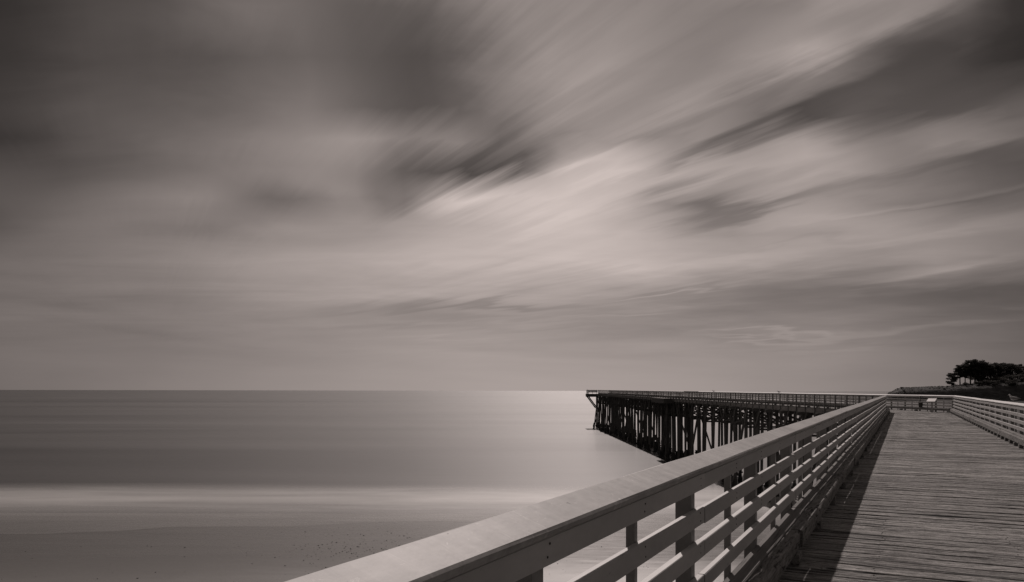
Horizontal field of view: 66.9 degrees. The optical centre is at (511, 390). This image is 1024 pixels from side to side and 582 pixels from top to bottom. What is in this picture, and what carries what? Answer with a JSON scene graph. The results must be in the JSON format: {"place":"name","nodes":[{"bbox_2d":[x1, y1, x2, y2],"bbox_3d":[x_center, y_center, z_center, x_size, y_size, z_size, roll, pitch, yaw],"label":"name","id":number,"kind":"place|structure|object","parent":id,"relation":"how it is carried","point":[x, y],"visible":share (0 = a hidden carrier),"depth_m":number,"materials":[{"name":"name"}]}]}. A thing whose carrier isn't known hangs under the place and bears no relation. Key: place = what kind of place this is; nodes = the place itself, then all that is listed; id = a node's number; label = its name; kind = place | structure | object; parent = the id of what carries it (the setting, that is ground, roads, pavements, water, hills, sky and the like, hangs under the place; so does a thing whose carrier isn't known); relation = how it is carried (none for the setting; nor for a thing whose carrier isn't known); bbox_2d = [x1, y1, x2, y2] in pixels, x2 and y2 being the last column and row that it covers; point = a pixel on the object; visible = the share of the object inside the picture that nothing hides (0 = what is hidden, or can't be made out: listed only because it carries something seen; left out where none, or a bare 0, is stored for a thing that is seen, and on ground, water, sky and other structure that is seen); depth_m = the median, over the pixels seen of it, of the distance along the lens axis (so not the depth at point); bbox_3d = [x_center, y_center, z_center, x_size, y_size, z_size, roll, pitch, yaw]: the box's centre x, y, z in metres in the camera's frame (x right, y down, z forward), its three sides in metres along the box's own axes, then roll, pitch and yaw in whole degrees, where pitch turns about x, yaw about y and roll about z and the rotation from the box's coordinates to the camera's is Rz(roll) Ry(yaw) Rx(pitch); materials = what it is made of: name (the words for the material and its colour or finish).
{"place":"outdoors","nodes":[
{"label":"outdoors","id":0,"kind":"place"},
{"bbox_2d":[0,513,780,581],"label":"beach","id":1,"kind":"structure","parent":0,"point":[219,547],"depth_m":52.04,"materials":[{"name":"grey sand"}]},
{"bbox_2d":[80,534,649,578],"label":"pebbles","id":2,"kind":"object","parent":1,"relation":"on","point":[328,548],"visible":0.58,"depth_m":49.37,"materials":[{"name":"grey stone"}]},
{"bbox_2d":[778,412,1023,581],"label":"wooden pier","id":3,"kind":"structure","parent":1,"relation":"on","point":[930,496],"depth_m":9.64,"materials":[{"name":"grey wood"}]},
{"bbox_2d":[285,395,887,581],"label":"wooden railing","id":4,"kind":"object","parent":3,"relation":"on","point":[527,543],"visible":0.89,"depth_m":3.64,"materials":[{"name":"paint"}]},
{"bbox_2d":[747,408,889,581],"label":"timber kerb","id":5,"kind":"structure","parent":3,"relation":"on","point":[784,553],"depth_m":7.57,"materials":[{"name":"grey wood"}]},
{"bbox_2d":[926,398,936,411],"bbox_3d":[27.898,0.981,51.550,0.520,0.930,0.507,0,0,42],"label":"slanted table","id":6,"kind":"object","parent":3,"relation":"on","point":[931,400],"visible":1,"depth_m":51.56,"materials":[{"name":"white paint"}]},
{"bbox_2d":[950,409,1023,447],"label":"timber kerb","id":7,"kind":"structure","parent":3,"relation":"on","point":[1016,440],"depth_m":25.91,"materials":[{"name":"grey wood"}]},
{"bbox_2d":[952,395,1023,437],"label":"wooden railing","id":8,"kind":"object","parent":3,"relation":"on","point":[976,407],"visible":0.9,"depth_m":27.56,"materials":[{"name":"paint"}]},
{"bbox_2d":[1007,394,1020,400],"bbox_3d":[15.628,0.258,24.146,0.473,0.290,0.136,0,0,-9],"label":"gull","id":9,"kind":"object","parent":8,"relation":"on","point":[1013,398],"visible":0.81,"depth_m":24.10,"materials":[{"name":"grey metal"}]},
{"bbox_2d":[0,390,1023,513],"bbox_3d":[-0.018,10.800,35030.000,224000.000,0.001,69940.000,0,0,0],"label":"sea","id":10,"kind":"structure","parent":0,"point":[226,443],"depth_m":146.40,"materials":[{"name":"grey liquid"}]},
{"bbox_2d":[0,491,795,506],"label":"surf foam","id":11,"kind":"object","parent":10,"relation":"on","point":[50,497],"depth_m":77.49,"materials":[{"name":"grey"}]},
{"bbox_2d":[593,394,946,507],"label":"wooden pier","id":12,"kind":"structure","parent":10,"relation":"in","point":[664,437],"depth_m":112.52,"materials":[{"name":"brown wood"}]},
{"bbox_2d":[586,394,596,407],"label":"pier head","id":13,"kind":"object","parent":12,"relation":"attached to","point":[589,398],"visible":0.92,"depth_m":227.53},
{"bbox_2d":[586,390,597,394],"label":"wooden railing","id":14,"kind":"object","parent":13,"relation":"attached to","point":[592,391],"visible":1,"depth_m":226.98,"materials":[{"name":"paint"}]},
{"bbox_2d":[651,398,671,412],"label":"side landing","id":15,"kind":"object","parent":12,"relation":"attached to","point":[661,400],"visible":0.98,"depth_m":124.69,"materials":[{"name":"brown wood"}]},
{"bbox_2d":[603,393,845,408],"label":"timber kerb","id":16,"kind":"structure","parent":12,"relation":"on","point":[808,405],"depth_m":76.87,"materials":[{"name":"grey wood"}]},
{"bbox_2d":[598,390,883,412],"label":"wooden railing","id":17,"kind":"object","parent":12,"relation":"on","point":[644,394],"visible":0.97,"depth_m":78.83,"materials":[{"name":"paint"}]},
{"bbox_2d":[612,393,950,412],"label":"timber kerb","id":18,"kind":"structure","parent":12,"relation":"on","point":[924,408],"depth_m":58.94,"materials":[{"name":"grey wood"}]},
{"bbox_2d":[609,390,954,411],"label":"wooden railing","id":19,"kind":"object","parent":12,"relation":"on","point":[912,399],"visible":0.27,"depth_m":63.24,"materials":[{"name":"paint"}]},
{"bbox_2d":[0,0,1023,390],"label":"sky","id":20,"kind":"structure","parent":0,"point":[360,195],"materials":[{"name":"grey"}]},
{"bbox_2d":[887,379,1023,400],"bbox_3d":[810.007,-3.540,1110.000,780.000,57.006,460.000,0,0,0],"label":"headland hill","id":21,"kind":"structure","parent":0,"point":[998,393],"depth_m":911.65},
{"bbox_2d":[946,372,958,384],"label":"cypress tree","id":22,"kind":"object","parent":21,"relation":"on","point":[952,377],"visible":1,"depth_m":960.14,"materials":[{"name":"black plant"}]},
{"bbox_2d":[888,379,1023,394],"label":"ground cover","id":23,"kind":"object","parent":21,"relation":"on","point":[961,385],"visible":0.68,"depth_m":926.61,"materials":[{"name":"grey plant"}]},
{"bbox_2d":[953,365,967,384],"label":"cypress tree","id":24,"kind":"object","parent":21,"relation":"on","point":[960,369],"visible":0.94,"depth_m":963.69,"materials":[{"name":"black plant"}]},
{"bbox_2d":[959,367,973,381],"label":"cypress tree","id":25,"kind":"object","parent":21,"relation":"on","point":[967,376],"visible":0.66,"depth_m":967.96,"materials":[{"name":"black plant"}]},
{"bbox_2d":[961,359,978,382],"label":"cypress tree","id":26,"kind":"object","parent":21,"relation":"on","point":[973,362],"visible":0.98,"depth_m":964.63,"materials":[{"name":"black plant"}]},
{"bbox_2d":[967,360,989,380],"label":"cypress tree","id":27,"kind":"object","parent":21,"relation":"on","point":[974,378],"visible":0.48,"depth_m":973.82,"materials":[{"name":"black plant"}]},
{"bbox_2d":[973,359,988,379],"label":"cypress tree","id":28,"kind":"object","parent":21,"relation":"on","point":[982,362],"visible":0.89,"depth_m":962.20,"materials":[{"name":"black plant"}]},
{"bbox_2d":[978,362,997,380],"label":"cypress tree","id":29,"kind":"object","parent":21,"relation":"on","point":[993,372],"visible":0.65,"depth_m":963.69,"materials":[{"name":"black plant"}]},
{"bbox_2d":[987,364,995,377],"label":"cypress tree","id":30,"kind":"object","parent":21,"relation":"on","point":[991,365],"visible":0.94,"depth_m":963.46,"materials":[{"name":"black plant"}]},
{"bbox_2d":[991,362,1006,377],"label":"cypress tree","id":31,"kind":"object","parent":21,"relation":"on","point":[994,363],"visible":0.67,"depth_m":967.41,"materials":[{"name":"black plant"}]},
{"bbox_2d":[993,363,1012,376],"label":"cypress tree","id":32,"kind":"object","parent":21,"relation":"on","point":[1002,368],"visible":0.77,"depth_m":964.10,"materials":[{"name":"black plant"}]},
{"bbox_2d":[1004,363,1022,377],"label":"cypress tree","id":33,"kind":"object","parent":21,"relation":"on","point":[1015,367],"visible":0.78,"depth_m":965.33,"materials":[{"name":"black plant"}]}
]}

